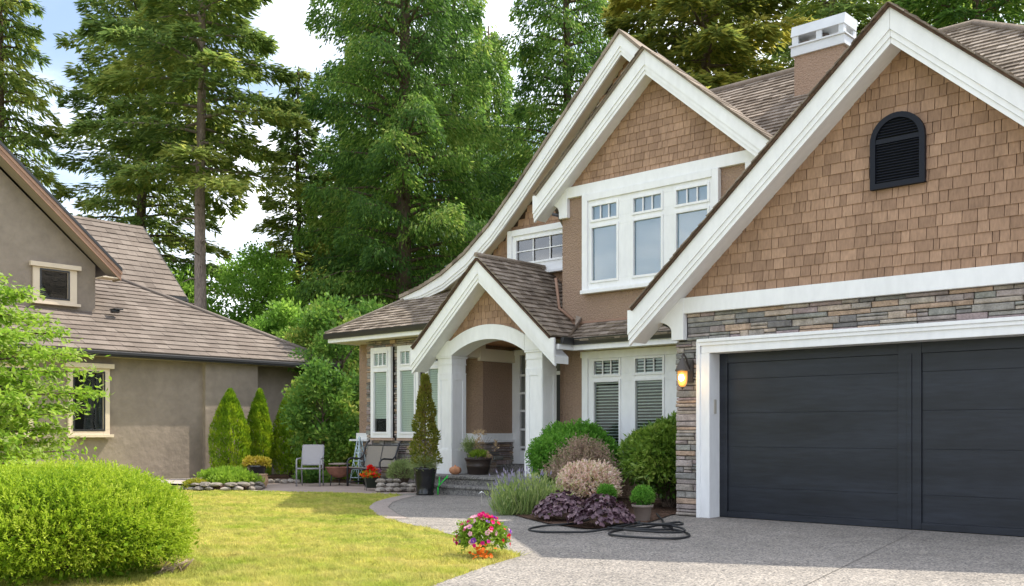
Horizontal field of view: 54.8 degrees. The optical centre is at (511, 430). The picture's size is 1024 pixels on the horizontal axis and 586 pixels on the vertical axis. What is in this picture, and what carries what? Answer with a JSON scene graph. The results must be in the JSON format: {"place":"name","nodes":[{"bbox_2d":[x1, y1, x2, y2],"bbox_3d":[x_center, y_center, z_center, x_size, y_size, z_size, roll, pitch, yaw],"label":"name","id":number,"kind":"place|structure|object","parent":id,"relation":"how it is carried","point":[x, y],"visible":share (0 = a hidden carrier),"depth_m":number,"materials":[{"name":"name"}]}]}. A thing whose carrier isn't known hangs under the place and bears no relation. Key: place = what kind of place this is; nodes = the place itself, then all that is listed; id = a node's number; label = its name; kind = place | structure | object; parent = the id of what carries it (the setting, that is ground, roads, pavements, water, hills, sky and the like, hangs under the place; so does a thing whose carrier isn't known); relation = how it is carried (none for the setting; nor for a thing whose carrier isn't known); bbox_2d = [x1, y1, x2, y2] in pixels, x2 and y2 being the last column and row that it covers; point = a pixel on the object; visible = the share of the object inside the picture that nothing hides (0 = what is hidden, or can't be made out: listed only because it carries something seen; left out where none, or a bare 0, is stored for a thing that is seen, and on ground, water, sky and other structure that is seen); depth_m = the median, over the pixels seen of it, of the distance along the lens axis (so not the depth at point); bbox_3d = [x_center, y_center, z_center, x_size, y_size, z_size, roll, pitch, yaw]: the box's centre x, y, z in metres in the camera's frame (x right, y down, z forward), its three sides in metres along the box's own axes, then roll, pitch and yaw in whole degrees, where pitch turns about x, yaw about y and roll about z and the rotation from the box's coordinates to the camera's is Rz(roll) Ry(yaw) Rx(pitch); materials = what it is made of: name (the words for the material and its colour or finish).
{"place":"outdoors","nodes":[
{"label":"outdoors","id":0,"kind":"place"},
{"bbox_2d":[0,141,341,478],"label":"neighbouring house","id":1,"kind":"structure","parent":0,"point":[174,366],"depth_m":26.46,"materials":[{"name":"beige paint"}]},
{"bbox_2d":[0,359,37,437],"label":"window","id":2,"kind":"structure","parent":1,"relation":"in","point":[22,367],"depth_m":23.68,"materials":[{"name":"beige glass"}]},
{"bbox_2d":[29,260,81,306],"bbox_3d":[-12.033,-3.855,26.042,0.150,1.090,1.320,0,0,42],"label":"window","id":3,"kind":"structure","parent":1,"relation":"in","point":[59,281],"depth_m":26.07,"materials":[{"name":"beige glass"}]},
{"bbox_2d":[64,362,114,436],"bbox_3d":[-10.647,-0.765,24.891,0.150,1.870,1.240,0,0,42],"label":"window","id":4,"kind":"structure","parent":1,"relation":"in","point":[97,424],"depth_m":25.00,"materials":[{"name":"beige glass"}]},
{"bbox_2d":[251,483,416,493],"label":"patio","id":5,"kind":"structure","parent":0,"point":[327,487],"depth_m":22.05,"materials":[{"name":"grey concrete"}]},
{"bbox_2d":[193,482,255,490],"bbox_3d":[-6.391,1.215,21.900,1.480,0.170,1.480,0,0,42],"label":"soil mound","id":6,"kind":"object","parent":5,"relation":"on","point":[219,487],"visible":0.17,"depth_m":21.25,"materials":[{"name":"brown soil"}]},
{"bbox_2d":[181,477,206,487],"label":"yellow groundcover","id":7,"kind":"object","parent":6,"relation":"on","point":[186,483],"visible":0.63,"depth_m":21.40,"materials":[{"name":"plant"}]},
{"bbox_2d":[199,482,210,486],"bbox_3d":[-6.584,1.159,21.213,0.239,0.134,0.329,0,0,-33],"label":"garden rock","id":8,"kind":"object","parent":6,"relation":"on","point":[204,484],"visible":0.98,"depth_m":21.11,"materials":[{"name":"grey stone"}]},
{"bbox_2d":[210,482,221,486],"bbox_3d":[-6.345,1.156,21.178,0.270,0.102,0.233,0,0,-12],"label":"garden rock","id":9,"kind":"object","parent":6,"relation":"on","point":[215,484],"visible":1,"depth_m":21.08,"materials":[{"name":"beige stone"}]},
{"bbox_2d":[194,464,264,483],"bbox_3d":[-6.271,1.023,21.987,1.318,0.591,1.355,0,0,42],"label":"lime groundcover","id":10,"kind":"object","parent":6,"relation":"on","point":[225,474],"visible":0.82,"depth_m":21.74,"materials":[{"name":"green plant"}]},
{"bbox_2d":[224,482,237,486],"bbox_3d":[-6.050,1.163,21.257,0.274,0.116,0.271,0,0,42],"label":"garden rock","id":11,"kind":"object","parent":6,"relation":"on","point":[231,484],"visible":1,"depth_m":21.16,"materials":[{"name":"grey stone"}]},
{"bbox_2d":[237,482,249,486],"bbox_3d":[-5.829,1.165,21.404,0.381,0.125,0.299,0,0,42],"label":"garden rock","id":12,"kind":"object","parent":6,"relation":"on","point":[244,484],"visible":0.97,"depth_m":21.30,"materials":[{"name":"beige stone"}]},
{"bbox_2d":[254,481,263,485],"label":"garden rock","id":13,"kind":"object","parent":6,"relation":"on","point":[257,483],"visible":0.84,"depth_m":21.76,"materials":[{"name":"grey stone"}]},
{"bbox_2d":[246,486,254,489],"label":"garden rock","id":14,"kind":"object","parent":5,"relation":"on","point":[250,488],"visible":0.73,"depth_m":21.41,"materials":[{"name":"grey stone"}]},
{"bbox_2d":[241,455,271,473],"bbox_3d":[-5.997,0.925,23.184,0.736,0.750,0.470,0,0,3],"label":"flower pot","id":15,"kind":"object","parent":5,"relation":"on","point":[257,464],"visible":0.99,"depth_m":23.09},
{"bbox_2d":[253,485,263,489],"bbox_3d":[-5.619,1.256,21.675,0.368,0.109,0.256,0,0,11],"label":"garden rock","id":16,"kind":"object","parent":5,"relation":"on","point":[258,487],"visible":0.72,"depth_m":21.56,"materials":[{"name":"grey stone"}]},
{"bbox_2d":[257,474,267,485],"bbox_3d":[-5.678,1.143,22.400,0.300,0.315,0.300,0,0,42],"label":"tan urn","id":17,"kind":"object","parent":5,"relation":"on","point":[266,479],"visible":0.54,"depth_m":22.31,"materials":[{"name":"beige ceramic"}]},
{"bbox_2d":[279,479,288,483],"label":"edging stone","id":18,"kind":"object","parent":5,"relation":"on","point":[284,481],"visible":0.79,"depth_m":24.12,"materials":[{"name":"grey stone"}]},
{"bbox_2d":[296,445,323,486],"bbox_3d":[-4.717,0.813,23.144,0.576,0.963,0.662,0,0,0],"label":"patio chair","id":19,"kind":"object","parent":5,"relation":"on","point":[312,454],"visible":1,"depth_m":23.35,"materials":[{"name":"grey fabric"}]},
{"bbox_2d":[325,463,351,485],"bbox_3d":[-4.074,1.027,23.300,0.650,0.534,0.650,0,0,42],"label":"fire bowl","id":20,"kind":"object","parent":5,"relation":"on","point":[339,471],"visible":0.96,"depth_m":23.10,"materials":[{"name":"brown metal"}]},
{"bbox_2d":[359,464,381,490],"bbox_3d":[-3.073,1.010,21.382,0.503,0.581,0.465,0,0,12],"label":"square planter","id":21,"kind":"object","parent":5,"relation":"on","point":[370,474],"visible":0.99,"depth_m":21.29,"materials":[{"name":"black metal"}]},
{"bbox_2d":[347,440,402,485],"bbox_3d":[-3.196,0.759,22.929,1.204,1.062,0.696,0,0,42],"label":"patio bench","id":22,"kind":"object","parent":5,"relation":"on","point":[379,456],"visible":0.79,"depth_m":23.08,"materials":[{"name":"black metal"}]},
{"bbox_2d":[375,487,384,491],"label":"stacked rock","id":23,"kind":"object","parent":5,"relation":"on","point":[380,489],"visible":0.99,"depth_m":20.70,"materials":[{"name":"grey stone"}]},
{"bbox_2d":[376,482,385,486],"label":"stacked rock","id":24,"kind":"object","parent":23,"relation":"on","point":[380,484],"visible":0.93,"depth_m":20.84,"materials":[{"name":"grey stone"}]},
{"bbox_2d":[375,478,385,482],"bbox_3d":[-2.788,1.069,21.005,0.241,0.116,0.217,0,0,42],"label":"stacked rock","id":25,"kind":"object","parent":24,"relation":"on","point":[380,480],"visible":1,"depth_m":20.93,"materials":[{"name":"grey stone"}]},
{"bbox_2d":[386,478,392,482],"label":"stacked rock","id":26,"kind":"object","parent":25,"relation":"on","point":[389,480],"visible":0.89,"depth_m":21.01,"materials":[{"name":"grey stone"}]},
{"bbox_2d":[393,478,401,482],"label":"stacked rock","id":27,"kind":"object","parent":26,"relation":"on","point":[396,480],"visible":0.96,"depth_m":21.00,"materials":[{"name":"grey stone"}]},
{"bbox_2d":[385,487,392,491],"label":"stacked rock","id":28,"kind":"object","parent":5,"relation":"on","point":[388,489],"visible":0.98,"depth_m":20.71,"materials":[{"name":"grey stone"}]},
{"bbox_2d":[393,487,401,491],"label":"stacked rock","id":29,"kind":"object","parent":5,"relation":"on","point":[396,489],"visible":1,"depth_m":20.66,"materials":[{"name":"grey stone"}]},
{"bbox_2d":[385,457,414,487],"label":"mound shrub","id":30,"kind":"object","parent":5,"relation":"on","point":[405,474],"visible":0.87,"depth_m":21.36,"materials":[{"name":"green plant"}]},
{"bbox_2d":[406,486,414,491],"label":"stacked rock","id":31,"kind":"object","parent":5,"relation":"on","point":[410,489],"visible":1,"depth_m":20.69,"materials":[{"name":"grey stone"}]},
{"bbox_2d":[3,0,1023,314],"label":"sky","id":32,"kind":"structure","parent":0,"point":[284,19],"materials":[{"name":"white"}]},
{"bbox_2d":[171,473,1019,548],"bbox_3d":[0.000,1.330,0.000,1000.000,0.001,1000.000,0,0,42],"label":"ground","id":33,"kind":"structure","parent":0,"point":[729,517],"depth_m":13.99,"materials":[{"name":"grey concrete"}]},
{"bbox_2d":[0,0,69,207],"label":"hemlock tree","id":34,"kind":"object","parent":33,"relation":"on","point":[17,85],"visible":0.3,"depth_m":45.38,"materials":[{"name":"green plant"}]},
{"bbox_2d":[34,0,245,298],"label":"fir tree","id":35,"kind":"object","parent":33,"relation":"on","point":[169,239],"visible":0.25,"depth_m":44.92,"materials":[{"name":"green plant"}]},
{"bbox_2d":[152,478,199,483],"bbox_3d":[-7.753,1.288,25.006,3.900,0.001,2.200,0,0,42],"label":"gravel strip","id":36,"kind":"object","parent":33,"relation":"on","point":[178,481],"visible":0.33,"depth_m":25.50,"materials":[{"name":"grey gravel"}]},
{"bbox_2d":[63,0,331,309],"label":"fir tree","id":37,"kind":"object","parent":33,"relation":"on","point":[205,135],"visible":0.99,"depth_m":39.39,"materials":[{"name":"green plant"}]},
{"bbox_2d":[166,260,229,317],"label":"leafy tree","id":38,"kind":"object","parent":33,"relation":"on","point":[181,275],"visible":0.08,"depth_m":43.27,"materials":[{"name":"green plant"}]},
{"bbox_2d":[191,238,313,332],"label":"leafy tree","id":39,"kind":"object","parent":33,"relation":"on","point":[269,279],"visible":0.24,"depth_m":41.98,"materials":[{"name":"green plant"}]},
{"bbox_2d":[241,296,349,364],"bbox_3d":[-7.233,-1.544,33.043,3.740,5.817,4.197,0,0,42],"label":"leafy tree","id":40,"kind":"object","parent":33,"relation":"on","point":[285,315],"visible":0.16,"depth_m":32.62,"materials":[{"name":"green plant"}]},
{"bbox_2d":[249,63,350,328],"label":"spruce tree","id":41,"kind":"object","parent":33,"relation":"on","point":[297,152],"visible":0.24,"depth_m":46.69,"materials":[{"name":"green plant"}]},
{"bbox_2d":[267,474,359,483],"bbox_3d":[-5.047,1.312,26.870,6.400,0.001,7.000,0,0,42],"label":"mulch strip","id":42,"kind":"object","parent":33,"relation":"on","point":[287,477],"visible":0.08,"depth_m":27.07,"materials":[{"name":"brown soil"}]},
{"bbox_2d":[208,387,251,470],"bbox_3d":[-7.614,0.071,26.597,1.178,2.499,1.218,0,0,42],"label":"columnar cedar","id":43,"kind":"object","parent":42,"relation":"on","point":[229,411],"visible":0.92,"depth_m":26.38,"materials":[{"name":"green plant"}]},
{"bbox_2d":[246,387,275,474],"bbox_3d":[-6.964,0.060,27.314,0.900,2.520,0.899,0,0,42],"label":"columnar cedar","id":44,"kind":"object","parent":42,"relation":"on","point":[258,418],"visible":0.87,"depth_m":27.14,"materials":[{"name":"green plant"}]},
{"bbox_2d":[272,388,301,476],"bbox_3d":[-6.228,0.049,27.908,1.180,2.542,1.091,0,0,42],"label":"columnar cedar","id":45,"kind":"object","parent":42,"relation":"on","point":[282,459],"visible":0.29,"depth_m":27.61,"materials":[{"name":"green plant"}]},
{"bbox_2d":[285,451,318,472],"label":"border plant","id":46,"kind":"object","parent":42,"relation":"on","point":[307,466],"visible":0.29,"depth_m":27.38,"materials":[{"name":"green plant"}]},
{"bbox_2d":[291,469,334,482],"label":"border plant","id":47,"kind":"object","parent":42,"relation":"on","point":[311,476],"visible":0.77,"depth_m":24.32,"materials":[{"name":"green plant"}]},
{"bbox_2d":[278,355,358,470],"bbox_3d":[-4.840,-0.291,25.539,2.370,3.295,2.298,0,0,-4],"label":"patio shrub","id":48,"kind":"object","parent":42,"relation":"on","point":[320,376],"visible":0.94,"depth_m":25.10,"materials":[{"name":"green plant"}]},
{"bbox_2d":[309,370,358,478],"bbox_3d":[-4.345,-0.165,27.015,2.271,3.058,2.276,0,0,25],"label":"patio shrub","id":49,"kind":"object","parent":42,"relation":"on","point":[354,380],"visible":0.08,"depth_m":26.61,"materials":[{"name":"green plant"}]},
{"bbox_2d":[325,454,349,478],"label":"border plant","id":50,"kind":"object","parent":42,"relation":"on","point":[326,462],"visible":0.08,"depth_m":26.88,"materials":[{"name":"green plant"}]},
{"bbox_2d":[332,440,357,480],"bbox_3d":[-4.292,0.765,25.773,0.747,1.142,0.732,0,0,42],"label":"border plant","id":51,"kind":"object","parent":42,"relation":"on","point":[350,454],"visible":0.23,"depth_m":25.71,"materials":[{"name":"green plant"}]},
{"bbox_2d":[349,470,362,483],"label":"border plant","id":52,"kind":"object","parent":42,"relation":"on","point":[354,474],"visible":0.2,"depth_m":24.27,"materials":[{"name":"green plant"}]},
{"bbox_2d":[350,436,365,483],"bbox_3d":[-3.754,0.721,24.300,0.374,1.162,0.374,0,0,42],"label":"trellis obelisk","id":53,"kind":"object","parent":42,"relation":"on","point":[358,453],"visible":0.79,"depth_m":24.25,"materials":[{"name":"grey paint"}]},
{"bbox_2d":[302,346,358,371],"bbox_3d":[-7.295,-1.383,36.030,5.500,6.134,5.933,0,0,14],"label":"leafy tree","id":54,"kind":"object","parent":33,"relation":"on","point":[351,361],"depth_m":34.70,"materials":[{"name":"green plant"}]},
{"bbox_2d":[282,290,387,458],"bbox_3d":[-5.449,-1.522,30.900,4.109,5.864,4.228,0,0,42],"label":"leafy tree","id":55,"kind":"object","parent":33,"relation":"on","point":[331,320],"visible":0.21,"depth_m":30.37,"materials":[{"name":"green plant"}]},
{"bbox_2d":[308,129,393,303],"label":"cedar tree","id":56,"kind":"object","parent":33,"relation":"on","point":[357,247],"depth_m":50.34,"materials":[{"name":"green plant"}]},
{"bbox_2d":[294,0,437,302],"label":"cedar tree","id":57,"kind":"object","parent":33,"relation":"on","point":[330,63],"visible":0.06,"depth_m":49.02,"materials":[{"name":"green plant"}]},
{"bbox_2d":[285,0,511,357],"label":"cedar tree","id":58,"kind":"object","parent":33,"relation":"on","point":[402,127],"visible":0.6,"depth_m":40.51,"materials":[{"name":"green plant"}]},
{"bbox_2d":[410,0,510,280],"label":"cedar tree","id":59,"kind":"object","parent":33,"relation":"on","point":[475,34],"visible":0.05,"depth_m":51.25,"materials":[{"name":"green plant"}]},
{"bbox_2d":[416,23,533,253],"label":"cedar tree","id":60,"kind":"object","parent":33,"relation":"on","point":[503,85],"visible":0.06,"depth_m":54.35,"materials":[{"name":"green plant"}]},
{"bbox_2d":[475,0,612,219],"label":"cedar tree","id":61,"kind":"object","parent":33,"relation":"on","point":[567,58],"visible":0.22,"depth_m":44.32,"materials":[{"name":"green plant"}]},
{"bbox_2d":[514,497,678,527],"bbox_3d":[1.142,1.270,16.118,4.920,0.001,5.100,0,0,42],"label":"mulch bed","id":62,"kind":"object","parent":33,"relation":"on","point":[660,509],"visible":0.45,"depth_m":14.78,"materials":[{"name":"brown soil"}]},
{"bbox_2d":[485,465,573,514],"bbox_3d":[0.295,0.918,15.548,1.451,0.744,1.732,0,0,4],"label":"lavender","id":63,"kind":"object","parent":62,"relation":"on","point":[521,495],"visible":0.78,"depth_m":15.04,"materials":[{"name":"green plant"}]},
{"bbox_2d":[531,490,581,519],"bbox_3d":[0.712,1.056,14.169,0.922,0.435,0.913,0,0,42],"label":"heuchera","id":64,"kind":"object","parent":62,"relation":"on","point":[560,504],"visible":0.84,"depth_m":13.96,"materials":[{"name":"purple plant"}]},
{"bbox_2d":[525,417,623,495],"bbox_3d":[1.188,0.535,18.181,1.966,1.572,1.609,0,0,42],"label":"boxwood","id":65,"kind":"object","parent":62,"relation":"on","point":[541,448],"visible":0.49,"depth_m":17.88,"materials":[{"name":"green plant"}]},
{"bbox_2d":[538,431,626,482],"bbox_3d":[1.197,0.631,16.881,1.360,1.247,1.505,0,0,-19],"label":"barberry","id":66,"kind":"object","parent":62,"relation":"on","point":[579,449],"visible":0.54,"depth_m":16.75,"materials":[{"name":"brown plant"}]},
{"bbox_2d":[551,458,625,501],"bbox_3d":[1.195,0.870,15.865,1.243,0.883,1.196,0,0,42],"label":"variegated willow","id":67,"kind":"object","parent":62,"relation":"on","point":[578,476],"visible":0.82,"depth_m":15.57,"materials":[{"name":"beige plant"}]},
{"bbox_2d":[566,493,636,526],"bbox_3d":[1.179,1.052,13.163,0.945,0.442,0.954,0,0,42],"label":"heuchera","id":68,"kind":"object","parent":62,"relation":"on","point":[601,508],"visible":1,"depth_m":12.96,"materials":[{"name":"purple plant"}]},
{"bbox_2d":[595,483,617,503],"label":"shrub","id":69,"kind":"object","parent":62,"relation":"on","point":[604,489],"visible":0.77,"depth_m":14.90,"materials":[{"name":"green plant"}]},
{"bbox_2d":[628,483,655,520],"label":"potted topiary","id":70,"kind":"object","parent":62,"relation":"on","point":[645,495],"visible":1,"depth_m":13.92,"materials":[{"name":"green plant"}]},
{"bbox_2d":[615,410,678,506],"bbox_3d":[2.631,0.480,16.477,1.750,1.660,1.800,0,0,-10],"label":"rhododendron","id":71,"kind":"object","parent":62,"relation":"on","point":[648,452],"visible":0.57,"depth_m":16.03,"materials":[{"name":"green plant"}]},
{"bbox_2d":[323,1,1023,536],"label":"craftsman house","id":72,"kind":"structure","parent":33,"relation":"on","point":[795,293],"depth_m":14.17,"materials":[{"name":"brown paint"}]},
{"bbox_2d":[371,347,392,437],"bbox_3d":[-3.083,-0.895,23.284,0.730,2.130,0.090,0,0,42],"label":"window","id":73,"kind":"structure","parent":72,"relation":"in","point":[382,357],"depth_m":23.29,"materials":[{"name":"white glass"}]},
{"bbox_2d":[397,345,419,437],"bbox_3d":[-2.380,-0.895,22.645,0.730,2.130,0.090,0,0,42],"label":"window","id":74,"kind":"structure","parent":72,"relation":"in","point":[408,383],"depth_m":22.71,"materials":[{"name":"white glass"}]},
{"bbox_2d":[425,361,437,437],"bbox_3d":[-1.695,-0.895,22.023,0.680,2.130,0.090,0,0,42],"label":"window","id":75,"kind":"structure","parent":72,"relation":"in","point":[432,372],"depth_m":22.07,"materials":[{"name":"white paint"}]},
{"bbox_2d":[449,465,461,474],"bbox_3d":[-1.192,0.820,20.750,0.275,0.200,0.245,0,0,42],"label":"terracotta ornament","id":76,"kind":"object","parent":72,"relation":"on","point":[454,469],"visible":1,"depth_m":20.67,"materials":[{"name":"orange ceramic"}]},
{"bbox_2d":[460,429,499,474],"bbox_3d":[-0.702,0.433,20.717,0.882,0.973,0.578,0,0,-11],"label":"barrel planter","id":77,"kind":"object","parent":72,"relation":"on","point":[477,466],"visible":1,"depth_m":20.59,"materials":[{"name":"green plant"}]},
{"bbox_2d":[507,222,561,272],"bbox_3d":[0.635,-3.921,21.414,1.990,1.041,0.140,0,0,42],"label":"window","id":78,"kind":"structure","parent":72,"relation":"in","point":[542,244],"depth_m":21.48,"materials":[{"name":"white paint"}]},
{"bbox_2d":[582,346,678,468],"bbox_3d":[2.529,-0.395,18.263,3.130,2.271,0.140,0,0,42],"label":"window","id":79,"kind":"structure","parent":72,"relation":"in","point":[624,389],"depth_m":18.58,"materials":[{"name":"white paint"}]},
{"bbox_2d":[580,168,720,294],"bbox_3d":[2.503,-3.626,18.286,3.060,1.931,0.140,0,0,42],"label":"window","id":80,"kind":"structure","parent":72,"relation":"in","point":[629,233],"depth_m":18.44,"materials":[{"name":"white paint"}]},
{"bbox_2d":[720,336,1023,536],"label":"garage door","id":81,"kind":"structure","parent":72,"relation":"in","point":[917,435],"depth_m":13.11,"materials":[{"name":"black metal"}]},
{"bbox_2d":[599,0,821,89],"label":"fir tree","id":82,"kind":"object","parent":33,"relation":"on","point":[728,56],"visible":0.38,"depth_m":34.64,"materials":[{"name":"green plant"}]},
{"bbox_2d":[745,0,905,76],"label":"fir tree","id":83,"kind":"object","parent":33,"relation":"on","point":[822,9],"visible":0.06,"depth_m":40.82,"materials":[{"name":"green plant"}]},
{"bbox_2d":[853,0,934,32],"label":"fir tree","id":84,"kind":"object","parent":33,"relation":"on","point":[868,16],"depth_m":49.31,"materials":[{"name":"green plant"}]},
{"bbox_2d":[893,0,1023,28],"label":"fir tree","id":85,"kind":"object","parent":33,"relation":"on","point":[945,13],"visible":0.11,"depth_m":39.08,"materials":[{"name":"green plant"}]},
{"bbox_2d":[379,493,1023,585],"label":"driveway","id":86,"kind":"structure","parent":0,"point":[721,551],"depth_m":10.25,"materials":[{"name":"grey concrete"}]},
{"bbox_2d":[369,495,415,518],"bbox_3d":[-2.064,1.282,17.024,0.743,0.001,5.332,0,0,-4],"label":"path edging","id":87,"kind":"object","parent":86,"relation":"on","point":[379,507],"visible":0.95,"depth_m":16.47,"materials":[{"name":"concrete"}]},
{"bbox_2d":[406,373,442,494],"bbox_3d":[-1.735,0.058,19.733,0.731,2.457,0.725,0,0,26],"label":"potted conifer","id":88,"kind":"object","parent":86,"relation":"on","point":[425,474],"visible":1,"depth_m":19.63,"materials":[{"name":"green plant"}]},
{"bbox_2d":[437,475,447,494],"bbox_3d":[-1.380,1.086,19.700,0.223,0.388,0.028,0,0,0],"label":"plant stake","id":89,"kind":"object","parent":86,"relation":"on","point":[439,484],"visible":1,"depth_m":19.69,"materials":[{"name":"green plastic"}]},
{"bbox_2d":[528,513,690,539],"bbox_3d":[1.754,1.234,13.118,2.311,0.119,2.936,0,0,42],"label":"garden hose","id":90,"kind":"object","parent":86,"relation":"on","point":[645,529],"visible":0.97,"depth_m":12.40,"materials":[{"name":"black rubber"}]},
{"bbox_2d":[388,495,914,585],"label":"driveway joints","id":91,"kind":"object","parent":86,"relation":"on","point":[804,585],"visible":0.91,"depth_m":11.26,"materials":[{"name":"grey concrete"}]},
{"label":"stacked rock","id":92,"kind":"object","parent":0,"visible":0},
{"bbox_2d":[400,482,407,486],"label":"stacked rock","id":93,"kind":"object","parent":92,"relation":"on","point":[403,484],"visible":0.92,"depth_m":20.87,"materials":[{"name":"grey stone"}]},
{"label":"lawn","id":94,"kind":"structure","parent":0,"visible":0},
{"bbox_2d":[0,272,114,467],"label":"maple tree","id":95,"kind":"object","parent":94,"relation":"on","point":[12,396],"visible":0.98,"depth_m":12.93,"materials":[{"name":"green plant"}]},
{"bbox_2d":[194,486,204,490],"bbox_3d":[-6.697,1.239,21.177,0.247,0.104,0.279,0,0,-18],"label":"garden rock","id":96,"kind":"object","parent":94,"relation":"on","point":[198,488],"visible":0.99,"depth_m":21.09,"materials":[{"name":"grey stone"}]},
{"bbox_2d":[220,487,231,490],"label":"garden rock","id":97,"kind":"object","parent":94,"relation":"on","point":[225,488],"visible":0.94,"depth_m":21.07,"materials":[{"name":"grey stone"}]},
{"bbox_2d":[232,486,242,490],"bbox_3d":[-5.899,1.243,21.248,0.367,0.118,0.191,0,0,42],"label":"garden rock","id":98,"kind":"object","parent":94,"relation":"on","point":[238,488],"visible":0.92,"depth_m":21.16,"materials":[{"name":"grey stone"}]},
{"bbox_2d":[0,485,527,585],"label":"grass","id":99,"kind":"structure","parent":94,"relation":"on","point":[387,552],"depth_m":10.54,"materials":[{"name":"green plant"}]},
{"bbox_2d":[452,511,511,558],"bbox_3d":[-0.302,1.042,10.030,0.647,0.462,0.650,0,0,42],"label":"flower clump","id":100,"kind":"object","parent":94,"relation":"on","point":[471,531],"visible":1,"depth_m":9.90,"materials":[{"name":"multicoloured plant"}]},
{"label":"mulch ring","id":101,"kind":"structure","parent":94,"relation":"on","visible":0},
{"bbox_2d":[0,455,205,585],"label":"yew shrub","id":102,"kind":"object","parent":101,"relation":"on","point":[54,513],"visible":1,"depth_m":8.18,"materials":[{"name":"green plant"}]}
]}

